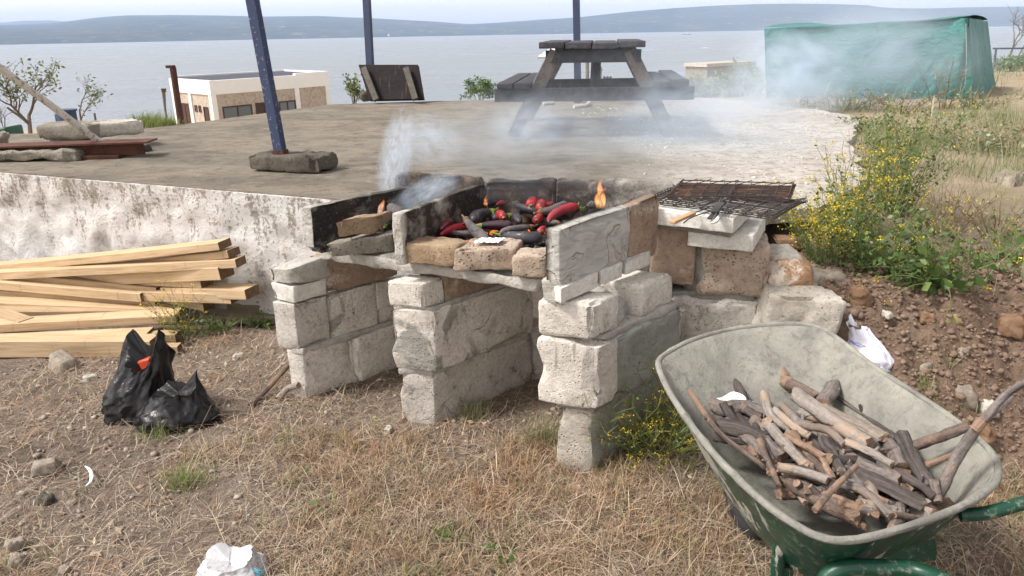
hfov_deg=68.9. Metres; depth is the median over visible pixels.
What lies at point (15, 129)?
green bin
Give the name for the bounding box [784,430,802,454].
firewood stick
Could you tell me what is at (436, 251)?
loose brick
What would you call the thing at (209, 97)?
shore building
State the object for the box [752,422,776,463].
firewood stick
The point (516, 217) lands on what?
aubergine
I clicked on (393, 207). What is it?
aubergine
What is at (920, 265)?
flowering weed
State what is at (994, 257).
flowering weed
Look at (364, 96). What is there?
concrete footing
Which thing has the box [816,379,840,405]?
firewood stick
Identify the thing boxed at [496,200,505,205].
red pepper
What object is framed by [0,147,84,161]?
concrete kerb
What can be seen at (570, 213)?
aubergine
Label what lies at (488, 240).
paper scrap
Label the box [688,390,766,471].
firewood stick
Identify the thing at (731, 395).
paper sheet
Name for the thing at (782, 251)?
rubble stone
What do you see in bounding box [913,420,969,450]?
firewood stick
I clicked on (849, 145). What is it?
dry stalk
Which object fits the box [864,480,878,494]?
firewood stick
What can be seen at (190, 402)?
garbage bag
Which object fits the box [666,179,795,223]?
wire grill
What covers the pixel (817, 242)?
flowering weed
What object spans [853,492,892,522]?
firewood stick
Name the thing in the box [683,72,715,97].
scrub
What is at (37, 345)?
timber
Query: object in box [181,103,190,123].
window
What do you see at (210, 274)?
timber
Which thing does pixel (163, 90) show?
lamp post
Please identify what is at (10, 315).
timber
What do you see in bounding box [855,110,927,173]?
dry stalk
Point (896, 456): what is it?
firewood stick
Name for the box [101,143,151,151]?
concrete kerb
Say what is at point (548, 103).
metal pipe
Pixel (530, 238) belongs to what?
aubergine
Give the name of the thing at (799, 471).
firewood stick
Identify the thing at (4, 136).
stone lump
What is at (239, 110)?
window
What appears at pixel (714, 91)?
scrub
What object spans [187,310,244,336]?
grass tuft
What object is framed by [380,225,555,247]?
charcoal
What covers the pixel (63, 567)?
stone
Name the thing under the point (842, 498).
firewood stick
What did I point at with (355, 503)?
dry grass
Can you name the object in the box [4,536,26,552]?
stone
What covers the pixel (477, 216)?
aubergine
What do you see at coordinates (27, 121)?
tree
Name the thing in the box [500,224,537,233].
aubergine
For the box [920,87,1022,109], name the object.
scrub
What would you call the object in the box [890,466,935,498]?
firewood stick
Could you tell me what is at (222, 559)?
plastic bag
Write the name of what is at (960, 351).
stone
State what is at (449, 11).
sky
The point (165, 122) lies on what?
grass clump
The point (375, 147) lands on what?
terrace pavement
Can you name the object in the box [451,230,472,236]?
aubergine
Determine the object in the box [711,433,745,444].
firewood stick
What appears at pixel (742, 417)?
firewood stick
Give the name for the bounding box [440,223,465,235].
red pepper
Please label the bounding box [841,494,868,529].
firewood stick
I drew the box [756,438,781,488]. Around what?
firewood stick
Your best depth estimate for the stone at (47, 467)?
3.01 m
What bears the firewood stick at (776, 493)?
in the wheelbarrow
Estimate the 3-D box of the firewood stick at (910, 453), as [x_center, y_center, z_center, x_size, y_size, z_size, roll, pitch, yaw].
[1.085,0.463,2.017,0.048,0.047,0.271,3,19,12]
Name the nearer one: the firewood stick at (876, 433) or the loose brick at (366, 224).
the firewood stick at (876, 433)
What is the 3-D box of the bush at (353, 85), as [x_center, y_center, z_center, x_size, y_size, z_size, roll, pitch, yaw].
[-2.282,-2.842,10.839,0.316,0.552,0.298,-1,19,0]
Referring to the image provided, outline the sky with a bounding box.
[0,0,1023,23]
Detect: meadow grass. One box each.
[619,63,1023,115]
[847,92,1023,295]
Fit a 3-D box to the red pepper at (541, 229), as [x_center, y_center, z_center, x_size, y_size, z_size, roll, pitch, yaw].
[0.124,-0.244,3.180,0.036,0.036,0.093,5,20,16]
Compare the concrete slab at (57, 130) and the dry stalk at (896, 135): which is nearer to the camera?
the dry stalk at (896, 135)
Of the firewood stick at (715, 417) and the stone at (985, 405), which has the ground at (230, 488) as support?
the stone at (985, 405)
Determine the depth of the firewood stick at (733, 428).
2.23 m
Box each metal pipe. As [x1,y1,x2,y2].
[542,101,554,105]
[573,101,591,107]
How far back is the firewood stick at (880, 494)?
1.93 m
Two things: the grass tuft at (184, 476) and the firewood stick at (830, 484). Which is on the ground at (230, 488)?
the grass tuft at (184, 476)
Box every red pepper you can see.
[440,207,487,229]
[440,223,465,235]
[495,210,506,219]
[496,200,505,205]
[525,196,537,206]
[532,213,543,223]
[535,199,546,210]
[537,226,545,234]
[546,201,554,206]
[547,203,578,221]
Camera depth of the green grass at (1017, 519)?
2.64 m
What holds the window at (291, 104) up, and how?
in the shore building
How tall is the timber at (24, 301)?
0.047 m
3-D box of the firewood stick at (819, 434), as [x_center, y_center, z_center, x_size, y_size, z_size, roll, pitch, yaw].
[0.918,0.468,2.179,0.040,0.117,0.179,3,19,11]
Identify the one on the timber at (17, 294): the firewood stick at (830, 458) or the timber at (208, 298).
the timber at (208, 298)
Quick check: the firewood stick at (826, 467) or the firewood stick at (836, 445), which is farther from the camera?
the firewood stick at (836, 445)
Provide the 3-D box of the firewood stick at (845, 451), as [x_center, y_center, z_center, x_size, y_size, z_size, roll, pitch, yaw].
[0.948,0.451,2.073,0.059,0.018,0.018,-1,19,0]
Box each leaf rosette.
[295,493,343,527]
[421,514,473,554]
[480,533,525,575]
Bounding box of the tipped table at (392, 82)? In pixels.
[359,65,424,101]
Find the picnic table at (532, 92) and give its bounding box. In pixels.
[494,39,694,136]
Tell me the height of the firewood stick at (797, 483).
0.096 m
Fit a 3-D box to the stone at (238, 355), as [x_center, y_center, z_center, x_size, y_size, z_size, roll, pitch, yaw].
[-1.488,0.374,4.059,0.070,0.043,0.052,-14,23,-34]
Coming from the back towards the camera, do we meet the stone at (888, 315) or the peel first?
the stone at (888, 315)
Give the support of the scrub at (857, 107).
on the ground at (230, 488)
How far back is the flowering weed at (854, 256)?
3.38 m
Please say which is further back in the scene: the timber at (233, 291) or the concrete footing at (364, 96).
the concrete footing at (364, 96)
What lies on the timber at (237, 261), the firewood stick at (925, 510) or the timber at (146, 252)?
the timber at (146, 252)
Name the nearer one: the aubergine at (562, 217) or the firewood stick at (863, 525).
the firewood stick at (863, 525)
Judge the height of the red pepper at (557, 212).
0.044 m
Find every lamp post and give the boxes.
[161,88,166,115]
[165,65,183,124]
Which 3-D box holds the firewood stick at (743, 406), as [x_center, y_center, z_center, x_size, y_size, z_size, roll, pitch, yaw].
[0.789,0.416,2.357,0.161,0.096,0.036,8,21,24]
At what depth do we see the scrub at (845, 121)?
6.84 m
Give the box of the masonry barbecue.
[270,172,770,473]
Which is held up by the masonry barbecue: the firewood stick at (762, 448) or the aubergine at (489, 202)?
the aubergine at (489, 202)
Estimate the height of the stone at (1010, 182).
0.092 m
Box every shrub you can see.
[0,102,18,126]
[76,72,113,120]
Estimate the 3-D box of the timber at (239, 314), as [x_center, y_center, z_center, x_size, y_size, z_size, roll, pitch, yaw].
[-1.620,0.175,4.561,0.499,0.046,0.120,1,19,6]
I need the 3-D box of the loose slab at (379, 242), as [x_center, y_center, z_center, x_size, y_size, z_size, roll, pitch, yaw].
[-0.618,-0.201,3.269,0.377,0.094,0.124,-6,20,-15]
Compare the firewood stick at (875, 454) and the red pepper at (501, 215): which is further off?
the red pepper at (501, 215)
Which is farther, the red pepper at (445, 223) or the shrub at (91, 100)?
the shrub at (91, 100)
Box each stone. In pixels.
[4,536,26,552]
[7,553,30,572]
[31,457,63,478]
[36,491,54,506]
[47,349,79,373]
[58,564,71,575]
[66,498,78,506]
[82,373,98,381]
[232,352,244,360]
[352,376,357,382]
[384,425,392,433]
[453,237,524,271]
[512,247,545,277]
[752,282,846,334]
[767,252,813,285]
[769,244,802,259]
[772,234,803,249]
[811,264,846,285]
[813,272,819,283]
[846,285,872,307]
[882,310,893,319]
[919,311,935,323]
[920,362,932,370]
[956,384,978,410]
[958,347,969,356]
[972,417,996,446]
[979,399,999,417]
[989,169,1023,186]
[997,312,1023,339]
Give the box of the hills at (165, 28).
[0,4,1023,44]
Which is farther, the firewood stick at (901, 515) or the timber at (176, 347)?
the timber at (176, 347)
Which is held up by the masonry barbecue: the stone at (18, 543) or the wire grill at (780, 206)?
the wire grill at (780, 206)
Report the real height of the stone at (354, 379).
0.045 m
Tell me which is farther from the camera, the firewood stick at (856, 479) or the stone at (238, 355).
the stone at (238, 355)
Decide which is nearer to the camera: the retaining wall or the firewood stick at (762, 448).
the firewood stick at (762, 448)
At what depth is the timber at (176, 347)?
4.12 m
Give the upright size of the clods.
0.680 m
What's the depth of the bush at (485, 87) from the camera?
11.08 m
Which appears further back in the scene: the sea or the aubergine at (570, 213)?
the sea
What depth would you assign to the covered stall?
9.84 m
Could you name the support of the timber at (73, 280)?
on the timber at (29, 286)
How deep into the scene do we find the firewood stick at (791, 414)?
2.14 m
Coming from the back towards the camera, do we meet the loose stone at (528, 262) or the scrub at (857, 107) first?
the scrub at (857, 107)
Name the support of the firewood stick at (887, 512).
on the firewood stick
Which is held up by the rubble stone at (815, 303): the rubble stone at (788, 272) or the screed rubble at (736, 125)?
the rubble stone at (788, 272)
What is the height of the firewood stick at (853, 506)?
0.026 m
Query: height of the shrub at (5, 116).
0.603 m
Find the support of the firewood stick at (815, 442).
on the firewood stick
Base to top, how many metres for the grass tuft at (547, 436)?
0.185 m
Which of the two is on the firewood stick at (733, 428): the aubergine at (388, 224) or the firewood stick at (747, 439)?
the firewood stick at (747, 439)
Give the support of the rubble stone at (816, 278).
on the ground at (230, 488)
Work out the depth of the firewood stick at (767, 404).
2.26 m
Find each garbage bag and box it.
[101,329,175,423]
[133,370,220,434]
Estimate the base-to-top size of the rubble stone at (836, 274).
0.111 m
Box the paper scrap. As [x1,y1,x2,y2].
[474,237,505,242]
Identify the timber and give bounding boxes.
[0,238,231,268]
[0,255,246,279]
[0,279,143,301]
[0,290,165,305]
[0,296,163,308]
[0,303,186,315]
[0,307,33,322]
[0,308,182,332]
[0,334,155,357]
[2,327,153,333]
[19,276,163,290]
[75,267,234,283]
[92,246,240,263]
[138,289,237,303]
[140,280,213,287]
[150,330,180,342]
[153,342,181,352]
[160,283,259,299]
[167,302,214,311]
[203,309,275,324]
[227,303,259,310]
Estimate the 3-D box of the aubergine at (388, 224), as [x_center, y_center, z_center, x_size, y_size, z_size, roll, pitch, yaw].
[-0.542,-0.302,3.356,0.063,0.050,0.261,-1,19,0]
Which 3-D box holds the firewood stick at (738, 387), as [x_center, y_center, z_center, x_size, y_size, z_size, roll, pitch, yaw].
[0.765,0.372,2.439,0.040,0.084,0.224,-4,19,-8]
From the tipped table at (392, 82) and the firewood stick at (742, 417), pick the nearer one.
the firewood stick at (742, 417)
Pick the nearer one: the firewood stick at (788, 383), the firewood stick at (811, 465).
the firewood stick at (811, 465)
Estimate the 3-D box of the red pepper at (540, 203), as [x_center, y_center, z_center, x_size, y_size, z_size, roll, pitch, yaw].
[0.130,-0.368,3.365,0.055,0.050,0.148,-1,19,0]
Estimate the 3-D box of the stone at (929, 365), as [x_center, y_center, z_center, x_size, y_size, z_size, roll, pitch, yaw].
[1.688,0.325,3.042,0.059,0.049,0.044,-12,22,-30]
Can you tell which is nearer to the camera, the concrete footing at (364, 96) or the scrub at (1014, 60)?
the concrete footing at (364, 96)
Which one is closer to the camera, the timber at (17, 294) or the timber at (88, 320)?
the timber at (88, 320)
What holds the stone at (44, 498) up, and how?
on the ground at (230, 488)
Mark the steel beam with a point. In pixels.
(123, 146)
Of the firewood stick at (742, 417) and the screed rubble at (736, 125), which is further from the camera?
the screed rubble at (736, 125)
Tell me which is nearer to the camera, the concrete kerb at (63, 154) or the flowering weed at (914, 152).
the flowering weed at (914, 152)
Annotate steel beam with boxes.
[0,138,157,154]
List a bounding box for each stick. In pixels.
[248,361,289,406]
[275,382,300,400]
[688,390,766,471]
[708,396,765,418]
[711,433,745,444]
[712,414,748,425]
[716,418,768,438]
[719,401,739,420]
[726,417,762,456]
[733,379,748,399]
[735,412,749,424]
[739,401,749,418]
[743,406,762,417]
[747,445,759,459]
[749,415,788,461]
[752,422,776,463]
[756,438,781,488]
[760,390,788,430]
[760,416,784,433]
[763,421,816,469]
[766,463,798,475]
[772,406,811,439]
[774,489,797,499]
[776,462,808,505]
[776,462,829,484]
[777,487,796,499]
[778,401,845,447]
[779,376,818,398]
[779,474,863,528]
[780,428,790,450]
[781,366,791,377]
[783,432,824,457]
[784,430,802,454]
[789,387,873,447]
[793,479,802,487]
[796,408,819,422]
[799,465,842,494]
[800,433,818,441]
[802,450,825,473]
[802,461,815,469]
[803,485,848,494]
[809,436,824,452]
[812,463,858,512]
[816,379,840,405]
[817,422,831,469]
[817,434,845,474]
[818,457,836,480]
[821,403,888,441]
[823,433,849,452]
[823,490,854,503]
[825,453,875,465]
[837,396,895,435]
[839,449,902,484]
[840,481,894,519]
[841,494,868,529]
[842,448,859,453]
[842,467,930,509]
[844,437,894,468]
[844,464,864,485]
[844,501,879,519]
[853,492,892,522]
[855,498,897,516]
[857,452,870,456]
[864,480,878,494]
[873,493,889,503]
[878,431,910,473]
[879,447,896,451]
[879,492,893,502]
[885,494,936,515]
[887,501,908,527]
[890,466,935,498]
[893,430,933,486]
[893,511,922,519]
[899,483,949,507]
[905,482,921,491]
[909,497,954,514]
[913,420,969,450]
[924,453,950,468]
[929,479,942,502]
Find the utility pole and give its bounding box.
[585,63,588,78]
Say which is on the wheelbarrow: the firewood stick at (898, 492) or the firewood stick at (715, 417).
the firewood stick at (715, 417)
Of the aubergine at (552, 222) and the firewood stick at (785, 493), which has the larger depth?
the aubergine at (552, 222)
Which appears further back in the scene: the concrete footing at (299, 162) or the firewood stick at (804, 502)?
the concrete footing at (299, 162)
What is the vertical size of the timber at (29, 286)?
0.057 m
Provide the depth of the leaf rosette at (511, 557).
2.50 m
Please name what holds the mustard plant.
on the ground at (230, 488)
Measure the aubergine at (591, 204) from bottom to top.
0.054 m
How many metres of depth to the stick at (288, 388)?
3.56 m
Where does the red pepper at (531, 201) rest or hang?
on the aubergine at (524, 208)
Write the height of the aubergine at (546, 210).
0.053 m
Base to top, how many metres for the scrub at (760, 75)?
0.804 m
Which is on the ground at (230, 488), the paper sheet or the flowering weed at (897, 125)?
the flowering weed at (897, 125)
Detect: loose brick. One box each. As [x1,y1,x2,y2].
[336,211,391,236]
[405,236,467,267]
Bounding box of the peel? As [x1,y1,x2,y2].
[85,466,93,485]
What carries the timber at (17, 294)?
on the timber at (24, 301)
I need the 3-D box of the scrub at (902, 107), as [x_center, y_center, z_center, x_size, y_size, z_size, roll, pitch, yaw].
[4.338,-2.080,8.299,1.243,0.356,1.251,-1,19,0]
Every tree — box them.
[0,57,65,132]
[1007,5,1023,55]
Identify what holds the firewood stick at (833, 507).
on the firewood stick at (785, 493)
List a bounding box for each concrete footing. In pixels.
[249,150,337,173]
[360,91,369,101]
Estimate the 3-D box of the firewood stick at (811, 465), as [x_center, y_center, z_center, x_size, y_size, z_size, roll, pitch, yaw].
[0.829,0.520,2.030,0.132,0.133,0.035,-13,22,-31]
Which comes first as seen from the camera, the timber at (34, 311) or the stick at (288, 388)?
the stick at (288, 388)
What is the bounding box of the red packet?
[138,356,149,369]
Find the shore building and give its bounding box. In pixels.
[169,70,330,123]
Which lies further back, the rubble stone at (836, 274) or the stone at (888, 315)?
the rubble stone at (836, 274)
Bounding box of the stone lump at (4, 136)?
[0,131,9,142]
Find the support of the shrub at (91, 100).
on the ground at (230, 488)
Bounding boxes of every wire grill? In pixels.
[654,183,807,223]
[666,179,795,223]
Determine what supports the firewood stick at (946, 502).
on the firewood stick
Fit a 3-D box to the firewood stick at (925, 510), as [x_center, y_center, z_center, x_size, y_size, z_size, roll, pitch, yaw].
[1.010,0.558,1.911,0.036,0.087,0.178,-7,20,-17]
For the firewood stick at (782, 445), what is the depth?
2.11 m
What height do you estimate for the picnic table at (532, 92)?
0.795 m
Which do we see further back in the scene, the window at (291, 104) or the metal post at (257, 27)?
the window at (291, 104)
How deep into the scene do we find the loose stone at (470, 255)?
2.96 m
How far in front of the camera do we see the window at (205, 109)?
55.48 m
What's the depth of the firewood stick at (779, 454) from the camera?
2.14 m
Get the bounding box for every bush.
[342,72,363,103]
[459,75,497,99]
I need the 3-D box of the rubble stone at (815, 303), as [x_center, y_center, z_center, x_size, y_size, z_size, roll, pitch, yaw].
[1.173,0.088,3.109,0.311,0.198,0.323,-1,19,0]
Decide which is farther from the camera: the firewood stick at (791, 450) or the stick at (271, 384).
the stick at (271, 384)
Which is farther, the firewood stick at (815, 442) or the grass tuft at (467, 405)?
the grass tuft at (467, 405)
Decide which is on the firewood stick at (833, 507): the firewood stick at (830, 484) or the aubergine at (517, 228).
the firewood stick at (830, 484)
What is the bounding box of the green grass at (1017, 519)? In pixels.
[1,291,1023,575]
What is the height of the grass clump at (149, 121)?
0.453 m
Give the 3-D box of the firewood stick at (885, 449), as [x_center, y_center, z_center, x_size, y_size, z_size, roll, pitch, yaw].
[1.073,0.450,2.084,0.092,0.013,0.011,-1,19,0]
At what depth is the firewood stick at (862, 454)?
2.05 m
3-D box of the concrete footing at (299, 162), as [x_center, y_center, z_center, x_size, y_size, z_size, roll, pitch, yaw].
[-1.463,-0.851,5.000,0.547,0.135,0.298,7,21,23]
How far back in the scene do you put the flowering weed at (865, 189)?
3.71 m
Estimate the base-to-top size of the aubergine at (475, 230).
0.070 m
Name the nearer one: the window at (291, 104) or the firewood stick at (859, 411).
the firewood stick at (859, 411)
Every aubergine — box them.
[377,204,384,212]
[383,218,392,227]
[387,202,404,213]
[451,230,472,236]
[461,214,488,238]
[469,207,498,223]
[476,220,512,229]
[483,198,495,206]
[491,231,542,244]
[492,213,511,220]
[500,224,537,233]
[511,209,523,224]
[513,201,536,214]
[532,217,563,224]
[533,201,567,214]
[546,214,574,219]
[563,206,584,217]
[586,201,596,208]
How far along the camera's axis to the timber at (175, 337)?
4.22 m
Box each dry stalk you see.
[823,132,862,190]
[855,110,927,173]
[913,52,975,108]
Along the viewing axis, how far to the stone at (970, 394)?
2.97 m
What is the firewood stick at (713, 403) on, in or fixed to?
in the wheelbarrow
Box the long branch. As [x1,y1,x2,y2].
[929,379,1023,503]
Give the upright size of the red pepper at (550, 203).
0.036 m
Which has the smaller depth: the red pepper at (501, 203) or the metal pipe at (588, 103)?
the red pepper at (501, 203)
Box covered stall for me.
[764,15,995,99]
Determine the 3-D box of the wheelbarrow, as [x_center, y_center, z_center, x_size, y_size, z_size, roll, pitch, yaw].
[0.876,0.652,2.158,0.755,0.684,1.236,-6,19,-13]
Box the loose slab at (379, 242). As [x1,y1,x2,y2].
[327,229,394,255]
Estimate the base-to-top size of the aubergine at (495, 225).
0.043 m
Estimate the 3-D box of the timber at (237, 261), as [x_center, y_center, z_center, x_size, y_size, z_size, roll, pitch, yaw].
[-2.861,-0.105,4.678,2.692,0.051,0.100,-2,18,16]
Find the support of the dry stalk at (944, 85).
on the ground at (230, 488)
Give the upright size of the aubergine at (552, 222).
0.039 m
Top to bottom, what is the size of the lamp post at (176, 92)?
5.210 m
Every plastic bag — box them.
[195,543,269,575]
[846,314,893,371]
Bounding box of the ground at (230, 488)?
[0,66,1023,575]
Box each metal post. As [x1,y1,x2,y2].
[245,0,288,154]
[362,0,373,93]
[573,0,581,101]
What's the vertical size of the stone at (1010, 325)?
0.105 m
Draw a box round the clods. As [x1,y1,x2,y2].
[800,245,1023,528]
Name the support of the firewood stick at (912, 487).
on the firewood stick
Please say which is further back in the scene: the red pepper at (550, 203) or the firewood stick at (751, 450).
the red pepper at (550, 203)
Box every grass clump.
[122,109,188,128]
[153,118,180,126]
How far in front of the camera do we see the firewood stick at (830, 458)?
2.02 m
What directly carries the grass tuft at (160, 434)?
on the ground at (230, 488)
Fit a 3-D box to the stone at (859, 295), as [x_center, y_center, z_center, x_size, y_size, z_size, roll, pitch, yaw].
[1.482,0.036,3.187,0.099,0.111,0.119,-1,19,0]
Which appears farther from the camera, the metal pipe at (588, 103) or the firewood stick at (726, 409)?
the metal pipe at (588, 103)
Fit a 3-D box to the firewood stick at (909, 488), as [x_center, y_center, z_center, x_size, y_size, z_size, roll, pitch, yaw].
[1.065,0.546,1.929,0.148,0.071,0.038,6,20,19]
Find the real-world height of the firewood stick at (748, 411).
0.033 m
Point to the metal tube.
(44, 100)
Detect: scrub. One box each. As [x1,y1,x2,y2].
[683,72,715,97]
[695,76,732,97]
[701,69,765,97]
[728,57,764,75]
[744,69,765,95]
[750,83,851,106]
[792,88,911,109]
[833,114,907,132]
[849,84,964,113]
[851,109,994,140]
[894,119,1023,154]
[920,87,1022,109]
[992,50,1023,71]
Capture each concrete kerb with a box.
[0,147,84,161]
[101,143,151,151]
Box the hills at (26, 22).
[0,20,486,24]
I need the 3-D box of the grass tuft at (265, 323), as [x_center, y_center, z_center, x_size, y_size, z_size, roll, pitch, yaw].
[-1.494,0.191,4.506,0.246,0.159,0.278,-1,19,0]
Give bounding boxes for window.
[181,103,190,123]
[203,107,209,120]
[222,104,252,118]
[255,102,265,113]
[279,100,295,110]
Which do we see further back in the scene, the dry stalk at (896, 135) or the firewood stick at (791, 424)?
the dry stalk at (896, 135)
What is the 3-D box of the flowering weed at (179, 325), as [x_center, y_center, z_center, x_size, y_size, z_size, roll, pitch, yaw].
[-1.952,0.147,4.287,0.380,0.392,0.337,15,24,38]
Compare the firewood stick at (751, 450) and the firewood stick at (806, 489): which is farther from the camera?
the firewood stick at (751, 450)
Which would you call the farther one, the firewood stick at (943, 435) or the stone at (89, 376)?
the stone at (89, 376)
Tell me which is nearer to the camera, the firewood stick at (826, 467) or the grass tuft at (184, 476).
the firewood stick at (826, 467)
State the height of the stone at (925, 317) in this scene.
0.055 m
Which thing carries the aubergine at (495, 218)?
on the charcoal
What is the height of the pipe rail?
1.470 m
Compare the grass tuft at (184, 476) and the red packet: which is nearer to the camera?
the grass tuft at (184, 476)
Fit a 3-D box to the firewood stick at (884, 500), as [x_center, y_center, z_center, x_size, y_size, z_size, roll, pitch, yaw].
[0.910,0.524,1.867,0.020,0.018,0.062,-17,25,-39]
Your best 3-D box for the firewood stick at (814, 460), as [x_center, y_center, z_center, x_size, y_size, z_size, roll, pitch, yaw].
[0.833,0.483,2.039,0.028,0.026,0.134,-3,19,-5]
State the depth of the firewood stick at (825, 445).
2.05 m
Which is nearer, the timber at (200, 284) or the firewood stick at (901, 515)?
the firewood stick at (901, 515)
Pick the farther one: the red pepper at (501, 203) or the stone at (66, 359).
the stone at (66, 359)
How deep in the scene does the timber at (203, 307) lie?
4.51 m
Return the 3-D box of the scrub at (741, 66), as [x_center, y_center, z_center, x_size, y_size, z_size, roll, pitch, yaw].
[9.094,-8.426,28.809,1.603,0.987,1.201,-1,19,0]
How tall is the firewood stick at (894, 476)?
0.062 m
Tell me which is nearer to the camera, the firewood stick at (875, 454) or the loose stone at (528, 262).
the firewood stick at (875, 454)
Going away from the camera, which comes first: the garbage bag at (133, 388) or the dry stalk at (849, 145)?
the garbage bag at (133, 388)
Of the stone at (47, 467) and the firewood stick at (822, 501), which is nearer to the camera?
the firewood stick at (822, 501)
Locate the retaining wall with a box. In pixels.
[0,172,649,313]
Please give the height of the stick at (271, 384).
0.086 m
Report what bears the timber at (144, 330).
on the ground at (230, 488)
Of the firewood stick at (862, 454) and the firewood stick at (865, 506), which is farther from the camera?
the firewood stick at (862, 454)
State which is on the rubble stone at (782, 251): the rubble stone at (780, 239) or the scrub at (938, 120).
the rubble stone at (780, 239)
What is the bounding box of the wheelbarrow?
[655,322,1023,575]
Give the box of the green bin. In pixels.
[0,124,23,133]
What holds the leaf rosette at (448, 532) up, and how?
on the ground at (230, 488)
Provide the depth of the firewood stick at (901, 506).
1.82 m
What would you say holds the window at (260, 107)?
in the shore building
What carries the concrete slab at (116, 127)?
on the concrete slab at (57, 130)
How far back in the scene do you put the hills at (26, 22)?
6666.85 m
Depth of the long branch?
1.86 m
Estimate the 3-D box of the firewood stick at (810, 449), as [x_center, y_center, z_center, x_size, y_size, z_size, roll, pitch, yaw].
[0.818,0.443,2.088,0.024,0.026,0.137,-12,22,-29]
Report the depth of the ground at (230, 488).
3.12 m
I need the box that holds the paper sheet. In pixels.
[717,391,753,401]
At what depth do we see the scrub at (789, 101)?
9.15 m
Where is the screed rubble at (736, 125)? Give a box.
[582,100,830,209]
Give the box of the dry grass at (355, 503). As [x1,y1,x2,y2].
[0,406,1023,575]
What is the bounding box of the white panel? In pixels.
[538,49,554,58]
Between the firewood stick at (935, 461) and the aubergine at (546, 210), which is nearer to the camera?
the firewood stick at (935, 461)
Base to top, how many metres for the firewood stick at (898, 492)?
0.029 m
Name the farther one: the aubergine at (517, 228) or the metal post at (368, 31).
the metal post at (368, 31)
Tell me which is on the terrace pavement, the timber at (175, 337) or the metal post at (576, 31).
the metal post at (576, 31)
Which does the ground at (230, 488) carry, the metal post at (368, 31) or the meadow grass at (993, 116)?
the meadow grass at (993, 116)
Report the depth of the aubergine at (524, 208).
3.37 m
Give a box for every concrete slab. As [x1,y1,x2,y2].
[36,120,110,139]
[93,118,143,137]
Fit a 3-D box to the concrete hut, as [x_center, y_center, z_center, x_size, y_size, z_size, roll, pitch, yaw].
[10.561,-10.223,38.383,3.626,2.660,1.483,-14,23,-34]
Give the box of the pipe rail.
[992,47,1023,71]
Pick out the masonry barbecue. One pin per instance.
(595, 314)
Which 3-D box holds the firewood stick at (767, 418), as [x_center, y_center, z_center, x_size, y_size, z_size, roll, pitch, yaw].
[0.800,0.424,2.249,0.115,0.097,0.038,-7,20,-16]
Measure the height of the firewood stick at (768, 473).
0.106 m
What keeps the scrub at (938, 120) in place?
on the ground at (230, 488)
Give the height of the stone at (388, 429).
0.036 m
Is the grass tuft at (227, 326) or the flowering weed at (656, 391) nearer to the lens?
the flowering weed at (656, 391)
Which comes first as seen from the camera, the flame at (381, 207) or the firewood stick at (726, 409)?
the firewood stick at (726, 409)
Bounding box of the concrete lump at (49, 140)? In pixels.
[45,139,90,141]
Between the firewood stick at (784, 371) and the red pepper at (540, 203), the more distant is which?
the red pepper at (540, 203)
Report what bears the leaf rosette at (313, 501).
on the ground at (230, 488)
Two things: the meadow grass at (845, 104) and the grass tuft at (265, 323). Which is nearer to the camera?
the grass tuft at (265, 323)
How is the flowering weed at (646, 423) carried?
on the ground at (230, 488)
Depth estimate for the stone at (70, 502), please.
2.79 m
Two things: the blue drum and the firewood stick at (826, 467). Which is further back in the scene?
the blue drum
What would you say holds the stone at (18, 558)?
on the ground at (230, 488)
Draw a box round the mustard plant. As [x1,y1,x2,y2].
[854,206,1021,324]
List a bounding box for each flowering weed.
[136,278,207,342]
[581,369,699,470]
[633,355,665,433]
[758,178,876,267]
[801,138,920,234]
[812,175,964,280]
[841,218,1023,297]
[842,100,981,218]
[847,107,951,168]
[890,179,1005,240]
[928,211,1023,273]
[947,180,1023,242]
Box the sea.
[0,26,1023,129]
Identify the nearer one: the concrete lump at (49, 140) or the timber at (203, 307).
the timber at (203, 307)
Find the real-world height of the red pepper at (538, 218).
0.043 m
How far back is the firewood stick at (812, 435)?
2.16 m
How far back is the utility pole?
23.05 m
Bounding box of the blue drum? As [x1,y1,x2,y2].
[56,108,77,120]
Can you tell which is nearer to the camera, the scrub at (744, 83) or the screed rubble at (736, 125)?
the screed rubble at (736, 125)
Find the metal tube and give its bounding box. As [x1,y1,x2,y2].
[0,64,102,140]
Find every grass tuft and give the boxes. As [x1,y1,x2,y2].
[129,415,190,444]
[146,446,220,497]
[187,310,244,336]
[243,310,274,329]
[446,389,500,422]
[504,409,559,451]
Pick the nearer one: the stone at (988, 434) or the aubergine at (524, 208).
the stone at (988, 434)
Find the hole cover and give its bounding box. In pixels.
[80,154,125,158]
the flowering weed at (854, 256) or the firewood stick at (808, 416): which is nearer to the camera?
the firewood stick at (808, 416)
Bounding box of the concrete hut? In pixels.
[684,61,753,97]
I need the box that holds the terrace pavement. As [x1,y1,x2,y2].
[0,98,866,224]
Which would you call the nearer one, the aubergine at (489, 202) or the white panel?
the aubergine at (489, 202)
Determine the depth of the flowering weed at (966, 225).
3.77 m

